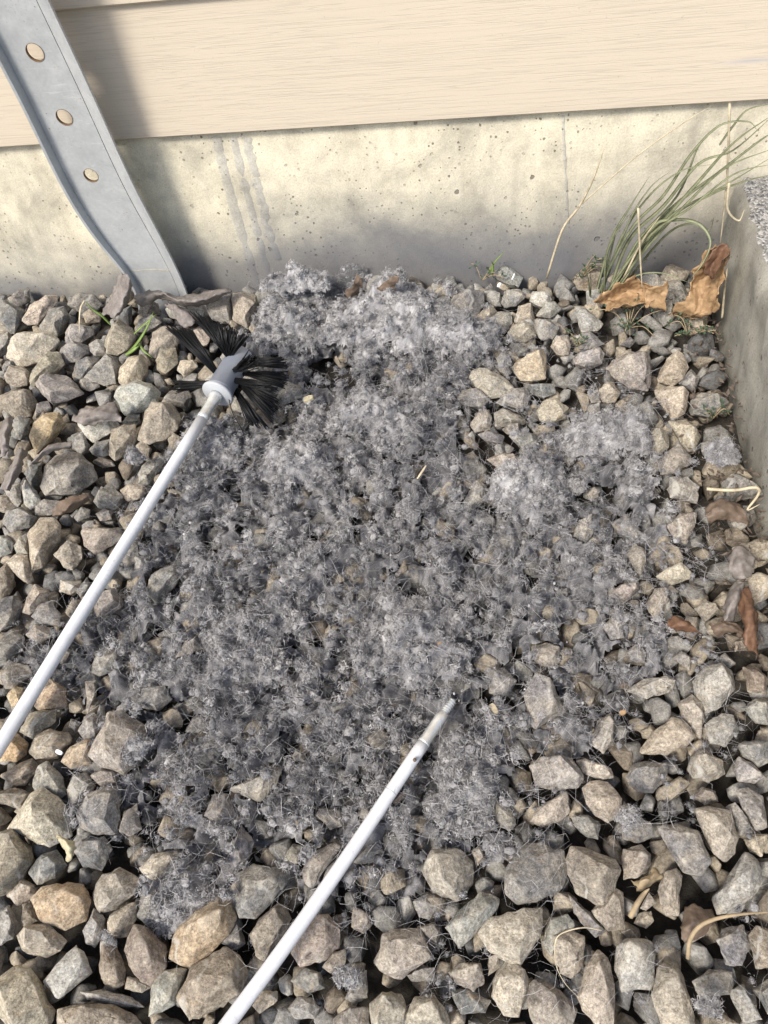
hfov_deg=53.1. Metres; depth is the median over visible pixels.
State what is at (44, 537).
stone
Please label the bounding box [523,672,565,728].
stone
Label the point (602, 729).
stone
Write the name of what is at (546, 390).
stone
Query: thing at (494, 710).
scrap
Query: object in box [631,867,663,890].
dry leaf
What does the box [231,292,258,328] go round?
stone
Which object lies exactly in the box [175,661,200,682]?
lint wad
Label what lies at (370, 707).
lint
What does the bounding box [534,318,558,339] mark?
stone
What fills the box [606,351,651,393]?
stone
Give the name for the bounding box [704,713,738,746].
stone
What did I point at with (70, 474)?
stone
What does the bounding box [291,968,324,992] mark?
stone
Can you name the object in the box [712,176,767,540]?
concrete curb
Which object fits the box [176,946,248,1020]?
stone
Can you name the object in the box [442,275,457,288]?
stone
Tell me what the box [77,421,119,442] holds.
stone
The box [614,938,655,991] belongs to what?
stone
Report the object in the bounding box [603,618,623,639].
stone
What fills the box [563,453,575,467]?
stone
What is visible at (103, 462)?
stone
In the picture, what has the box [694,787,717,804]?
stone
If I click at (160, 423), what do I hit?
stone
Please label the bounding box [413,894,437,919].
stone
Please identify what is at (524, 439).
stone
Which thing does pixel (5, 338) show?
stone
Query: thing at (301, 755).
stone
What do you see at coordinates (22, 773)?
stone
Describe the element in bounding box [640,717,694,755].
stone
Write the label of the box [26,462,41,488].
stone
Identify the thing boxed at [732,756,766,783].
stone
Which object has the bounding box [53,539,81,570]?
stone
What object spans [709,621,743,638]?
dry leaf
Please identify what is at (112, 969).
stone
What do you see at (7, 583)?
stone
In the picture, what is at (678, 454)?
stone
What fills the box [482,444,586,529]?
lint wad
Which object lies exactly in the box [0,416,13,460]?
dry leaf
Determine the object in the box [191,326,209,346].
stone
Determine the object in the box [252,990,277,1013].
stone
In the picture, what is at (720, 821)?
stone
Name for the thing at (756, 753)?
stone
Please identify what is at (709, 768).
stone
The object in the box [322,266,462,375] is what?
lint wad
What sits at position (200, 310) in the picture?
stone
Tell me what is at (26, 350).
stone
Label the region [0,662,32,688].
stone
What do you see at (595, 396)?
stone
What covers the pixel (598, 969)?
stone
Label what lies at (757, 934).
stone
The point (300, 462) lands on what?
lint wad
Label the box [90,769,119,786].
stone
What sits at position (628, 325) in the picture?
weed
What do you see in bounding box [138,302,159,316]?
stone
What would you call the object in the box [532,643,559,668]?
stone
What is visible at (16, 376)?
stone
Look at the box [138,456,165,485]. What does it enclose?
stone
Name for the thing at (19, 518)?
stone
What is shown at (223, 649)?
lint wad
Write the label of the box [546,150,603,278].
straw stem
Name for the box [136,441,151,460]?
stone
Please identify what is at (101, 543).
stone
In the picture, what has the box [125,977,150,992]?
stone
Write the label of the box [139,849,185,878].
stone
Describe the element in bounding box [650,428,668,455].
stone
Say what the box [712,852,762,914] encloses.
stone
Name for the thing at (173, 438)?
stone
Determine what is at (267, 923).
stone
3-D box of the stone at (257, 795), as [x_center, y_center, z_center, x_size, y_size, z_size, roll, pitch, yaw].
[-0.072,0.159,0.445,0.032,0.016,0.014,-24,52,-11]
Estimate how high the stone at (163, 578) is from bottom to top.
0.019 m
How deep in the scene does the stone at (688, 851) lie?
0.39 m
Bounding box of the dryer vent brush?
[0,311,288,758]
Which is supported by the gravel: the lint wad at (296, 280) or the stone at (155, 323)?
the stone at (155, 323)
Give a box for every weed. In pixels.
[469,260,506,280]
[565,329,588,346]
[574,255,610,278]
[589,293,661,336]
[667,312,723,336]
[703,398,731,418]
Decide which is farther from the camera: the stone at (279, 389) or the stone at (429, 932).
the stone at (279, 389)
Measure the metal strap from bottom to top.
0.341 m
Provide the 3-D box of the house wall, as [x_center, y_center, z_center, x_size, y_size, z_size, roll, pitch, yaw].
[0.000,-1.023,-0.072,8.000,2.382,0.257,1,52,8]
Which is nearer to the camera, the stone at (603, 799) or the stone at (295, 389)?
the stone at (603, 799)
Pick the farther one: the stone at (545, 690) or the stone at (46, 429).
the stone at (46, 429)
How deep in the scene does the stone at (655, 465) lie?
0.56 m
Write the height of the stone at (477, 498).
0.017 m
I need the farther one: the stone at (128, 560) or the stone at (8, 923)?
the stone at (128, 560)
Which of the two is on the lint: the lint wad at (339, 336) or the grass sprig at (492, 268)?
the lint wad at (339, 336)
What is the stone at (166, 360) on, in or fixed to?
on the gravel
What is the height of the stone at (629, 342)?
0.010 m
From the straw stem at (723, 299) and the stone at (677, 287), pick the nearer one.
the straw stem at (723, 299)
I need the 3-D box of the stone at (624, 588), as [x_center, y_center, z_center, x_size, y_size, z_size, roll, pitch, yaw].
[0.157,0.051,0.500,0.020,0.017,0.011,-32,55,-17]
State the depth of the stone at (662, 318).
0.67 m
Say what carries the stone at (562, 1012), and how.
on the gravel
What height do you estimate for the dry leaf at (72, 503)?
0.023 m
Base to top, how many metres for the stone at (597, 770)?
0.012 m
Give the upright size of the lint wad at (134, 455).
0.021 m
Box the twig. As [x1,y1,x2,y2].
[628,888,649,918]
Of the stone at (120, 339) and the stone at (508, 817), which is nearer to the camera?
the stone at (508, 817)
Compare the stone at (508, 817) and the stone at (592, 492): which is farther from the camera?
the stone at (592, 492)
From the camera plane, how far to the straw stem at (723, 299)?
0.62 m
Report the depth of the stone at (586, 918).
0.38 m
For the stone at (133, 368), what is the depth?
0.68 m
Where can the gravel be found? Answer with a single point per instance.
(626, 756)
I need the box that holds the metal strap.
[0,0,187,315]
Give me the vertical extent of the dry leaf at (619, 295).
0.030 m
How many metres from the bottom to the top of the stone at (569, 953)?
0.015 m
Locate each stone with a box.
[0,299,24,333]
[0,321,11,333]
[0,332,11,356]
[0,389,37,417]
[0,495,15,512]
[0,535,14,557]
[0,563,15,598]
[0,596,22,631]
[0,629,24,660]
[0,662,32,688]
[0,733,28,762]
[0,758,37,787]
[0,788,29,808]
[0,829,34,896]
[0,905,17,945]
[0,965,55,1023]
[2,360,15,372]
[2,507,36,532]
[4,365,28,387]
[4,483,21,506]
[6,331,59,368]
[6,554,33,583]
[6,879,36,906]
[7,686,23,707]
[7,787,72,846]
[8,289,30,306]
[11,416,29,439]
[14,534,28,553]
[17,923,66,957]
[20,708,56,738]
[21,901,37,925]
[22,295,57,324]
[22,480,40,510]
[22,584,49,614]
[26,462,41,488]
[26,624,50,641]
[27,517,60,573]
[28,849,66,884]
[29,351,64,386]
[29,412,65,453]
[29,729,71,758]
[30,882,90,930]
[31,601,60,625]
[32,761,66,798]
[34,678,66,709]
[35,373,83,406]
[35,401,51,417]
[35,499,58,515]
[39,306,69,336]
[40,452,97,495]
[43,945,91,998]
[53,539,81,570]
[57,1002,141,1023]
[59,580,81,595]
[60,341,89,364]
[60,648,72,662]
[61,738,91,768]
[65,323,94,343]
[67,293,101,312]
[67,773,95,804]
[68,719,77,732]
[72,357,99,381]
[73,432,89,454]
[74,507,89,521]
[74,836,112,870]
[76,577,90,597]
[76,786,121,834]
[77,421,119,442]
[78,712,99,738]
[79,378,99,390]
[80,989,143,1007]
[81,527,122,554]
[82,908,104,947]
[83,309,101,323]
[84,354,119,385]
[85,680,96,712]
[88,710,146,775]
[89,339,105,357]
[89,439,109,457]
[90,647,119,675]
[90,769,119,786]
[92,867,139,913]
[93,457,114,467]
[93,483,123,511]
[94,588,123,616]
[96,509,111,521]
[99,940,126,989]
[104,319,135,356]
[107,902,136,938]
[109,424,136,460]
[114,380,160,415]
[118,354,148,384]
[119,804,141,835]
[120,484,145,501]
[120,545,137,567]
[122,414,140,425]
[124,924,166,986]
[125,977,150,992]
[135,314,161,334]
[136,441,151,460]
[137,402,180,444]
[137,888,158,931]
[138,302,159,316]
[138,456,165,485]
[139,685,172,710]
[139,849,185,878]
[147,564,179,603]
[149,326,178,357]
[149,968,186,1016]
[155,348,177,373]
[162,390,191,408]
[165,305,204,319]
[168,433,179,450]
[169,895,236,968]
[176,635,203,657]
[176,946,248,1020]
[177,360,197,377]
[185,714,207,733]
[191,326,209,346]
[203,793,237,823]
[206,294,231,325]
[216,825,253,888]
[221,919,245,949]
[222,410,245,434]
[230,767,281,801]
[230,863,290,918]
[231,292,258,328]
[231,391,256,415]
[243,367,262,379]
[249,903,291,961]
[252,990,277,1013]
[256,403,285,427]
[258,380,281,395]
[277,381,303,405]
[283,844,301,863]
[288,996,319,1018]
[291,914,339,966]
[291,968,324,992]
[292,749,305,761]
[302,843,340,888]
[316,807,342,829]
[322,950,345,972]
[333,1006,369,1023]
[345,970,367,1003]
[351,907,371,933]
[358,808,369,819]
[366,275,379,289]
[366,726,389,746]
[369,991,406,1023]
[374,928,431,979]
[392,793,405,804]
[405,994,450,1023]
[407,965,434,981]
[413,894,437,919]
[417,921,440,943]
[421,848,473,901]
[434,285,445,295]
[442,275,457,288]
[445,891,499,947]
[449,962,484,991]
[451,288,484,315]
[451,988,490,1013]
[457,388,490,407]
[462,480,485,511]
[469,368,513,398]
[470,409,491,432]
[471,846,484,865]
[476,305,496,320]
[478,430,503,443]
[478,907,543,965]
[484,290,500,306]
[487,453,517,466]
[488,667,516,695]
[488,954,500,975]
[491,311,512,334]
[491,962,529,1016]
[492,802,515,830]
[493,266,522,288]
[494,365,511,376]
[494,409,526,426]
[497,387,530,410]
[499,822,513,829]
[501,289,525,309]
[502,423,519,434]
[504,843,566,904]
[508,320,535,342]
[509,432,537,448]
[512,349,546,383]
[514,303,534,323]
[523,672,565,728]
[527,383,555,398]
[527,979,576,1023]
[529,291,551,308]
[529,755,583,790]
[530,791,569,827]
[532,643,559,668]
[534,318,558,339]
[536,301,561,317]
[536,398,568,423]
[541,914,574,955]
[550,335,570,356]
[553,929,584,978]
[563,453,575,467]
[565,846,620,905]
[568,894,605,937]
[572,267,600,290]
[572,815,600,839]
[573,347,604,370]
[573,513,592,543]
[575,306,602,332]
[575,331,604,351]
[576,758,613,780]
[576,950,614,1023]
[582,780,621,822]
[587,487,599,498]
[588,389,600,402]
[588,402,600,414]
[591,713,614,753]
[591,888,624,930]
[599,382,619,403]
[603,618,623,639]
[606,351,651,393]
[608,269,631,282]
[610,581,638,603]
[611,515,641,540]
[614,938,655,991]
[620,337,635,347]
[621,819,654,843]
[621,844,651,879]
[625,761,667,792]
[626,644,645,663]
[627,544,645,578]
[627,676,675,698]
[634,911,653,928]
[640,273,665,285]
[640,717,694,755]
[640,893,655,910]
[646,587,668,617]
[649,300,673,325]
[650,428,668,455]
[651,960,694,1023]
[652,462,658,475]
[654,386,688,419]
[656,562,690,584]
[657,350,688,385]
[657,443,691,474]
[657,823,711,875]
[658,868,681,916]
[660,264,689,282]
[664,600,671,616]
[666,280,688,304]
[667,476,699,503]
[667,512,696,543]
[668,420,700,452]
[672,651,691,669]
[678,694,704,738]
[679,369,699,392]
[685,315,708,335]
[687,750,724,782]
[690,392,728,418]
[692,662,734,714]
[692,969,733,997]
[694,599,719,621]
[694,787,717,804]
[694,806,738,861]
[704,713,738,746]
[709,1015,738,1023]
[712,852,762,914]
[715,653,735,667]
[716,924,748,965]
[721,473,762,501]
[725,802,751,834]
[726,508,755,531]
[730,984,761,1022]
[732,538,767,567]
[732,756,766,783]
[733,640,745,651]
[736,787,766,830]
[737,572,767,605]
[737,740,767,767]
[742,667,767,693]
[743,698,767,724]
[744,834,767,856]
[747,925,767,968]
[752,979,767,1013]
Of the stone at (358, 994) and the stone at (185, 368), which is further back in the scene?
the stone at (185, 368)
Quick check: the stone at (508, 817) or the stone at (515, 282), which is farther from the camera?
the stone at (515, 282)
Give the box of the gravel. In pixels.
[0,274,767,1023]
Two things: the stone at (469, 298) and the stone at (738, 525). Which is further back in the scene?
the stone at (469, 298)
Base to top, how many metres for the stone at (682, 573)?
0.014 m
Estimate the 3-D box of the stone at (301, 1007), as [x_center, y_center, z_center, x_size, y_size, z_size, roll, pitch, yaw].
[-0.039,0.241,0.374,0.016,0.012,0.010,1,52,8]
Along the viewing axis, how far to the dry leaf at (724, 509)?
0.50 m
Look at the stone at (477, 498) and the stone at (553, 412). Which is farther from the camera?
the stone at (553, 412)
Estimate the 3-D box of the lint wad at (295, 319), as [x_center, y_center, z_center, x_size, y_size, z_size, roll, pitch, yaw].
[-0.081,-0.189,0.706,0.090,0.041,0.116,1,52,8]
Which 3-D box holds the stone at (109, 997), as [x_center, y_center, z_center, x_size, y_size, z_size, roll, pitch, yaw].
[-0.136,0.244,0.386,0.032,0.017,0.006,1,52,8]
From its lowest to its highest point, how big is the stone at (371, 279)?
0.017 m
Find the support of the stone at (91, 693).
on the gravel
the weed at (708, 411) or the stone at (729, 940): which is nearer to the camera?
the stone at (729, 940)
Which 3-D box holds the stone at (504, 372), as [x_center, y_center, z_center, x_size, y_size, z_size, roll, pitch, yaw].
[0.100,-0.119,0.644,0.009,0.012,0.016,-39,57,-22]
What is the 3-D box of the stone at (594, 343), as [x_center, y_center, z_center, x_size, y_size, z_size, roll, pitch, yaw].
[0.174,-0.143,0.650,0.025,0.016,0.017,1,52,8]
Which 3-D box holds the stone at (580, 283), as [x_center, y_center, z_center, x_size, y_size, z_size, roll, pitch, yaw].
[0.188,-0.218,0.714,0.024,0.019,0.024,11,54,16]
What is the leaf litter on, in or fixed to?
on the gravel
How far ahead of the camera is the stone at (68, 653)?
0.51 m
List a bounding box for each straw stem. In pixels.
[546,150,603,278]
[577,105,712,207]
[623,218,658,278]
[637,208,642,291]
[720,103,730,243]
[721,265,727,317]
[726,182,744,221]
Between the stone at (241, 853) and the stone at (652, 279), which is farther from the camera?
the stone at (652, 279)
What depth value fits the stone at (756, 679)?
0.45 m
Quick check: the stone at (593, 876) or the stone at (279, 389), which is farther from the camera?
the stone at (279, 389)
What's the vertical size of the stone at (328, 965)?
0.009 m
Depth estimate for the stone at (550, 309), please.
0.68 m
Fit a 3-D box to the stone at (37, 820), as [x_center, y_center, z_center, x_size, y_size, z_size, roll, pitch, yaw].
[-0.195,0.179,0.444,0.033,0.032,0.028,21,57,22]
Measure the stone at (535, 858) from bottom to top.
0.024 m
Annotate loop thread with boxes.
[554,927,601,995]
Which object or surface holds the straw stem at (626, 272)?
in the grass tuft
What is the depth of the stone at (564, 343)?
0.65 m
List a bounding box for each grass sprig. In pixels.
[79,300,110,333]
[125,313,153,356]
[489,252,503,274]
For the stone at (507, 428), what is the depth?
0.60 m
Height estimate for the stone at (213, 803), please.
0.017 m
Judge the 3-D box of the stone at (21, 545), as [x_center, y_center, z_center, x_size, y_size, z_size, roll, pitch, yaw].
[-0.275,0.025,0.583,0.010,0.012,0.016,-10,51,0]
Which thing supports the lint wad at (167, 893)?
on the gravel
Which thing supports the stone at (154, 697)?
on the gravel
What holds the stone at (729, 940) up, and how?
on the gravel
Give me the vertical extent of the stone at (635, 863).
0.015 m
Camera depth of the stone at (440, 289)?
0.72 m
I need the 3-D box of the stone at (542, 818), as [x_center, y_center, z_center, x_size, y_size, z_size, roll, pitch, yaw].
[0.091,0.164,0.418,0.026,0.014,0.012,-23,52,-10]
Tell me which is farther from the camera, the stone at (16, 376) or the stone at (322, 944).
the stone at (16, 376)
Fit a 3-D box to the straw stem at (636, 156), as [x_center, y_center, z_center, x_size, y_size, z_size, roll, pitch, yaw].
[0.193,-0.266,0.582,0.088,0.088,0.002,14,55,18]
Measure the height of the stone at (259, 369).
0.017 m
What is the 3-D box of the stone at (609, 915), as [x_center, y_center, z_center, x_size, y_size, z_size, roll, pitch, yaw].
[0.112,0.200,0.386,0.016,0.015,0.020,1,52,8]
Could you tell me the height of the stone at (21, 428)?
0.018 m
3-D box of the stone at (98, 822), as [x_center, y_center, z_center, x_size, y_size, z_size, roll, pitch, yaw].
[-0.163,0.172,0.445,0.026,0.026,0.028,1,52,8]
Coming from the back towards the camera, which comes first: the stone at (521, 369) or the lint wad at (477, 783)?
the stone at (521, 369)
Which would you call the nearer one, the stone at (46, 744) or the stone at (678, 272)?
the stone at (46, 744)
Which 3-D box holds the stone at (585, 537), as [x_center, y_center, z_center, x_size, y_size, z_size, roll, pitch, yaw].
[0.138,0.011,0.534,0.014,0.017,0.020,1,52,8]
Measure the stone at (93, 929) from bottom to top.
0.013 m
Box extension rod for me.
[218,698,455,1023]
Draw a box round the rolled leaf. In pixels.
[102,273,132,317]
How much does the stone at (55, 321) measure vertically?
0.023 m
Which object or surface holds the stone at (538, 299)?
on the gravel
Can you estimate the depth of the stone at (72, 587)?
0.55 m
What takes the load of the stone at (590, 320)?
on the gravel
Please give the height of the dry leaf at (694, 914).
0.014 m
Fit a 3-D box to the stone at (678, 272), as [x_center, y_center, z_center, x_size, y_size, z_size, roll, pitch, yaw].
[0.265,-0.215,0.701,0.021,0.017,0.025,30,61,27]
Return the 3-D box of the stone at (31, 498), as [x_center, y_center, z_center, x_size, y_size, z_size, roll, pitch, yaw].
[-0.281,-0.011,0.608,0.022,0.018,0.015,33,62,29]
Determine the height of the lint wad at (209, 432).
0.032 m
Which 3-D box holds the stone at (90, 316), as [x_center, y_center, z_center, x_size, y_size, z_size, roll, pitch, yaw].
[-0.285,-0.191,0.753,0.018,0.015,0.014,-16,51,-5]
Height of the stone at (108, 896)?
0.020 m
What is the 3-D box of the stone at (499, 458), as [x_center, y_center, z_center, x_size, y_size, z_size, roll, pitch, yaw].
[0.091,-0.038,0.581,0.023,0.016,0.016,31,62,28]
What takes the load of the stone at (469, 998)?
on the gravel
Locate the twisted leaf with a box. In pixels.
[134,289,231,307]
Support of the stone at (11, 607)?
on the gravel
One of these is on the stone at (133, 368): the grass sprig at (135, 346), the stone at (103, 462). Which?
the grass sprig at (135, 346)
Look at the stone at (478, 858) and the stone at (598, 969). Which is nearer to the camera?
the stone at (598, 969)
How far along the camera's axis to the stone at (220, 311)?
0.72 m
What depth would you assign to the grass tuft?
0.60 m
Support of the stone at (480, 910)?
on the gravel
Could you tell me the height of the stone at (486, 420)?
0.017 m
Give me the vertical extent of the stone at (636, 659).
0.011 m
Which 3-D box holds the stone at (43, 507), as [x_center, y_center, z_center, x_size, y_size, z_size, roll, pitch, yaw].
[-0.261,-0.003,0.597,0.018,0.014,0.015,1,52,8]
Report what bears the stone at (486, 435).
on the gravel
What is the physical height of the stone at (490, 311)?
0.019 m
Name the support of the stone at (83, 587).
on the gravel
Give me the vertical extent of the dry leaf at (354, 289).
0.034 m
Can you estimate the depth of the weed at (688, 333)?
0.64 m
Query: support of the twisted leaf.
on the gravel
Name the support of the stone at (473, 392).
on the gravel
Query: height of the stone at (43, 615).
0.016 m
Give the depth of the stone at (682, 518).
0.52 m
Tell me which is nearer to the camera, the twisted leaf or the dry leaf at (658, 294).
the dry leaf at (658, 294)
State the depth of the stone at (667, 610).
0.49 m
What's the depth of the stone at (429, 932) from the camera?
0.39 m
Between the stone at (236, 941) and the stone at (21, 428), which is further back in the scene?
the stone at (21, 428)
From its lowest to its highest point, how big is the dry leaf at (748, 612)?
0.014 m
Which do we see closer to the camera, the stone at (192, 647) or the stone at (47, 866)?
the stone at (47, 866)
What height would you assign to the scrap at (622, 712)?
0.002 m
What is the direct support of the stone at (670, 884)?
on the gravel
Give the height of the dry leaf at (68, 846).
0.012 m
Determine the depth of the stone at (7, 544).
0.58 m
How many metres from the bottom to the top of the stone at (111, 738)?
0.031 m
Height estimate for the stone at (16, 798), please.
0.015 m
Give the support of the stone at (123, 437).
on the gravel
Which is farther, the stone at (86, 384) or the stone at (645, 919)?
the stone at (86, 384)
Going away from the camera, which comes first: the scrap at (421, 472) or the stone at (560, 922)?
the stone at (560, 922)
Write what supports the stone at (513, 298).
on the gravel
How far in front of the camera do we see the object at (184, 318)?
0.70 m
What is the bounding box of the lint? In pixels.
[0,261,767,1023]
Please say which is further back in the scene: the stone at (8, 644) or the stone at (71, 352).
the stone at (71, 352)
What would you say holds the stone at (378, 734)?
on the gravel
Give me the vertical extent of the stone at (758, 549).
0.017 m
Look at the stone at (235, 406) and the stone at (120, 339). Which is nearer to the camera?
the stone at (235, 406)
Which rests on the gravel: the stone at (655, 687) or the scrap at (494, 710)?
the stone at (655, 687)
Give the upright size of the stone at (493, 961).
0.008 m
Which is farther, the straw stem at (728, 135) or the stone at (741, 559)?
the straw stem at (728, 135)
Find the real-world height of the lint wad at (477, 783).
0.028 m
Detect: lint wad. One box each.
[119,442,148,465]
[120,731,150,769]
[136,851,213,939]
[174,410,245,485]
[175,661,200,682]
[192,585,309,697]
[250,274,335,358]
[256,259,331,300]
[257,434,340,491]
[292,383,432,449]
[311,320,357,350]
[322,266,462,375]
[331,960,365,989]
[344,589,483,691]
[420,732,502,843]
[422,307,505,361]
[434,302,457,317]
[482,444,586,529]
[554,404,655,465]
[613,803,644,832]
[690,987,724,1022]
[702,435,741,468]
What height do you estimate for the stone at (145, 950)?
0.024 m
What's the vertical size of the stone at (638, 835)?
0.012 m
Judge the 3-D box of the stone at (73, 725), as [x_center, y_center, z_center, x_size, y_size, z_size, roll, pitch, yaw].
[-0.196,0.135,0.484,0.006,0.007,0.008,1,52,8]
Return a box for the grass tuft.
[584,104,767,296]
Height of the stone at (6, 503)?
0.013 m
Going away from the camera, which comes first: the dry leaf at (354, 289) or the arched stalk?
the arched stalk
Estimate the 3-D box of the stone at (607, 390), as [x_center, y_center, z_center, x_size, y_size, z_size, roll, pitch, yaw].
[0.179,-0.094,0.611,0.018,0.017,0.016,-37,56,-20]
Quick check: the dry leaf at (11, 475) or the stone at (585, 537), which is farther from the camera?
the dry leaf at (11, 475)
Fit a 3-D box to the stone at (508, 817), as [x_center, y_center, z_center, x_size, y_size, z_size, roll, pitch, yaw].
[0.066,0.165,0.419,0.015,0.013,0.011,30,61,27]
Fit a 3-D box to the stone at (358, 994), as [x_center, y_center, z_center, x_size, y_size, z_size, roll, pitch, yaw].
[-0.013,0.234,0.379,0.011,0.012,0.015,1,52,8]
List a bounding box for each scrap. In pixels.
[303,395,313,402]
[417,465,425,478]
[489,703,497,714]
[619,710,625,715]
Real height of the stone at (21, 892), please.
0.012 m
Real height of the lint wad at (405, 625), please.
0.034 m
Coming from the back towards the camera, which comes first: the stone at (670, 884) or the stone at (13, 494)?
the stone at (13, 494)
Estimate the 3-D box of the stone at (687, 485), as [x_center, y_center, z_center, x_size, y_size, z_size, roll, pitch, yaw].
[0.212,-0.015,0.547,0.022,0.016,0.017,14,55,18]
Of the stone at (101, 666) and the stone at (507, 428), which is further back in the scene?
the stone at (507, 428)
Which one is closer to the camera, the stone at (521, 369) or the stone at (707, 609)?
the stone at (707, 609)
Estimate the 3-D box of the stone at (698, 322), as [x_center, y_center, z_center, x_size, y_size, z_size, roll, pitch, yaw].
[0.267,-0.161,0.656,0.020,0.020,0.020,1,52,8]
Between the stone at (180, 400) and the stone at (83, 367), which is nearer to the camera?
the stone at (180, 400)
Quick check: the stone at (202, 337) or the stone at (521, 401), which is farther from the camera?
the stone at (202, 337)
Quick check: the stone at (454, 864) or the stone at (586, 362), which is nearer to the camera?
the stone at (454, 864)
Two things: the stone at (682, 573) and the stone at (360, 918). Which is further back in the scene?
the stone at (682, 573)
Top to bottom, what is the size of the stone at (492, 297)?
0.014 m
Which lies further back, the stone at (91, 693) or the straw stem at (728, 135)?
the straw stem at (728, 135)
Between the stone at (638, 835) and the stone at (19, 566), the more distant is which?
the stone at (19, 566)
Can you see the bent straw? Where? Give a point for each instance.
(738, 490)
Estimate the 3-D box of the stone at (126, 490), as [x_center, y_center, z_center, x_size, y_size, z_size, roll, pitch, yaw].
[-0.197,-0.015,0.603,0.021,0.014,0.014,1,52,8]
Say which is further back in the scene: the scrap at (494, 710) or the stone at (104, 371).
the stone at (104, 371)
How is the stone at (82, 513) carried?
on the gravel
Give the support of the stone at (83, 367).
on the gravel
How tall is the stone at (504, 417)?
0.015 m
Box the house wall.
[0,0,767,308]
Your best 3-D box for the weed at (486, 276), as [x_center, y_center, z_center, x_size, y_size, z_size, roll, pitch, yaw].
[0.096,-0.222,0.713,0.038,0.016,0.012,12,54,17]
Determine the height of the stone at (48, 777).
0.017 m
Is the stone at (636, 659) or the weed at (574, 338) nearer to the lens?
the stone at (636, 659)
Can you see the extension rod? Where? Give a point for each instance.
(262, 977)
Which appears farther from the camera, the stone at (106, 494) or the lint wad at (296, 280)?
the lint wad at (296, 280)
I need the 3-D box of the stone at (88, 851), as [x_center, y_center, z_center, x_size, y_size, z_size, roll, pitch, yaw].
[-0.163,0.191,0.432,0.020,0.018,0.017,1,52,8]
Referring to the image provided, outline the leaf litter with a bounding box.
[666,292,767,659]
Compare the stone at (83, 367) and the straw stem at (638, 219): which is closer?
the straw stem at (638, 219)
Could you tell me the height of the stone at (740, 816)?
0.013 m
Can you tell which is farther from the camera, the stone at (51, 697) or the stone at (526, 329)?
the stone at (526, 329)
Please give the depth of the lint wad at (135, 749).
0.45 m
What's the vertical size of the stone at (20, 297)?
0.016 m
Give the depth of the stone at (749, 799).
0.41 m
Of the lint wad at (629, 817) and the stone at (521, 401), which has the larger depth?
the stone at (521, 401)
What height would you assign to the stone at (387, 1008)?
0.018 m
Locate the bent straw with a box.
[706,486,760,510]
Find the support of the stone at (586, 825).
on the gravel
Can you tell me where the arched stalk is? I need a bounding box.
[686,912,767,959]
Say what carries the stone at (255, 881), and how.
on the gravel
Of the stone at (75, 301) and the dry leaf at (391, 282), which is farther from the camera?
the stone at (75, 301)
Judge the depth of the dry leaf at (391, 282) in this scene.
0.67 m
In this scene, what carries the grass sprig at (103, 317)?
on the gravel
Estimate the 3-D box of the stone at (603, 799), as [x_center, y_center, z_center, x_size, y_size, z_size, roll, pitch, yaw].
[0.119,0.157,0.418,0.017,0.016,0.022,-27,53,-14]
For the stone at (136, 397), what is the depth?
0.65 m
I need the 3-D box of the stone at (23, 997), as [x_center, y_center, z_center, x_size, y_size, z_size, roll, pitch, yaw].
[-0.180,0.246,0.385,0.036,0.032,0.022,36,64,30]
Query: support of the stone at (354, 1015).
on the gravel
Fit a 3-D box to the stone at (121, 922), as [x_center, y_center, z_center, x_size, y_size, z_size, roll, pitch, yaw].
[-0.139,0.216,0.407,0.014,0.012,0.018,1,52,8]
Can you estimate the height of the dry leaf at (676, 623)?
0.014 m
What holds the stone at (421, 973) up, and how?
on the gravel
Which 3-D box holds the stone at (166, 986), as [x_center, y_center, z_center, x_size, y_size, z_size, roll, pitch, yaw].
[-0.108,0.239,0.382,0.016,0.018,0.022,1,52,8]
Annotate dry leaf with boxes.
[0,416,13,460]
[0,445,27,490]
[29,441,71,465]
[52,494,89,516]
[56,835,76,861]
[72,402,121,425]
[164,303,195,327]
[345,274,362,300]
[377,275,398,291]
[593,275,654,311]
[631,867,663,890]
[645,281,668,311]
[667,616,702,634]
[668,243,730,318]
[680,903,714,942]
[704,498,748,525]
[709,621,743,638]
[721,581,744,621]
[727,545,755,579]
[738,586,758,655]
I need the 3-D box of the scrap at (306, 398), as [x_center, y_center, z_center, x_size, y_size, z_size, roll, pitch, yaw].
[-0.060,-0.091,0.616,0.009,0.004,0.006,1,52,8]
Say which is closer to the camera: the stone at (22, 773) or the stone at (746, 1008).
the stone at (746, 1008)
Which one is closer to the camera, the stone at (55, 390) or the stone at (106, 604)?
the stone at (106, 604)
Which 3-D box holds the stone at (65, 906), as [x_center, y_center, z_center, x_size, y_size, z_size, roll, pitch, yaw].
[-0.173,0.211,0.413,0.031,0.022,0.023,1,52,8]
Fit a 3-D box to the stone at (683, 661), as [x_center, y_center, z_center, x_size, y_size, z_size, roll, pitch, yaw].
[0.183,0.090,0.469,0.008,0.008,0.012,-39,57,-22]
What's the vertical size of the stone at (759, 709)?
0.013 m

